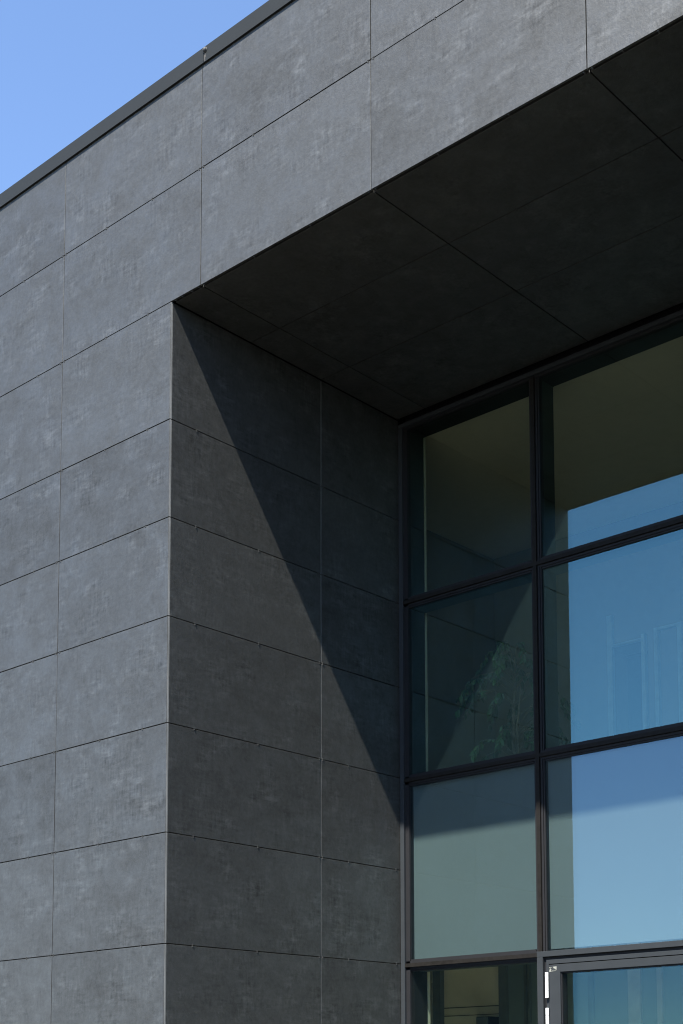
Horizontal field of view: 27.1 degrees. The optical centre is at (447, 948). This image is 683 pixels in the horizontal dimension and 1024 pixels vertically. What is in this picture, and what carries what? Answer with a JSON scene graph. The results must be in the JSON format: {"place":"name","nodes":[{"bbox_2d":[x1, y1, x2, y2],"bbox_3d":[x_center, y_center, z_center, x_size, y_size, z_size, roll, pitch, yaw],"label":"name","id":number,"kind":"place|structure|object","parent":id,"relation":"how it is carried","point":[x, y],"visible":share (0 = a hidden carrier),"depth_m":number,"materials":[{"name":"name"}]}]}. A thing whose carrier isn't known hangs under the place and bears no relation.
{"place":"outdoors","nodes":[
{"label":"outdoors","id":0,"kind":"place"},
{"bbox_2d":[0,0,268,193],"label":"sky","id":1,"kind":"structure","parent":0,"point":[66,66],"materials":[{"name":"blue"}]},
{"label":"pavement","id":2,"kind":"structure","parent":0,"visible":0},
{"bbox_2d":[0,0,682,1023],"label":"office building","id":3,"kind":"structure","parent":2,"relation":"on","point":[340,398],"depth_m":7.56,"materials":[{"name":"stone"}]},
{"bbox_2d":[476,1016,498,1023],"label":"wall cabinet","id":4,"kind":"object","parent":3,"relation":"attached to","point":[487,1020],"depth_m":10.34,"materials":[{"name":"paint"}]},
{"bbox_2d":[476,1017,487,1023],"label":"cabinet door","id":5,"kind":"structure","parent":4,"relation":"in","point":[479,1020],"depth_m":10.33,"materials":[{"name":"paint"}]},
{"bbox_2d":[455,641,580,761],"bbox_3d":[0.437,-1.259,8.928,0.818,1.379,0.689,-5,-7,40],"label":"ficus tree","id":6,"kind":"object","parent":3,"relation":"on","point":[499,665],"visible":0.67,"depth_m":8.91,"materials":[{"name":"green plant"}]},
{"bbox_2d":[398,304,682,1023],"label":"window frame","id":7,"kind":"structure","parent":3,"relation":"in","point":[506,860],"depth_m":7.83,"materials":[{"name":"paint"}]},
{"bbox_2d":[545,955,682,1023],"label":"entrance door","id":8,"kind":"structure","parent":3,"relation":"in","point":[556,979],"depth_m":7.50,"materials":[{"name":"paint"}]}
]}

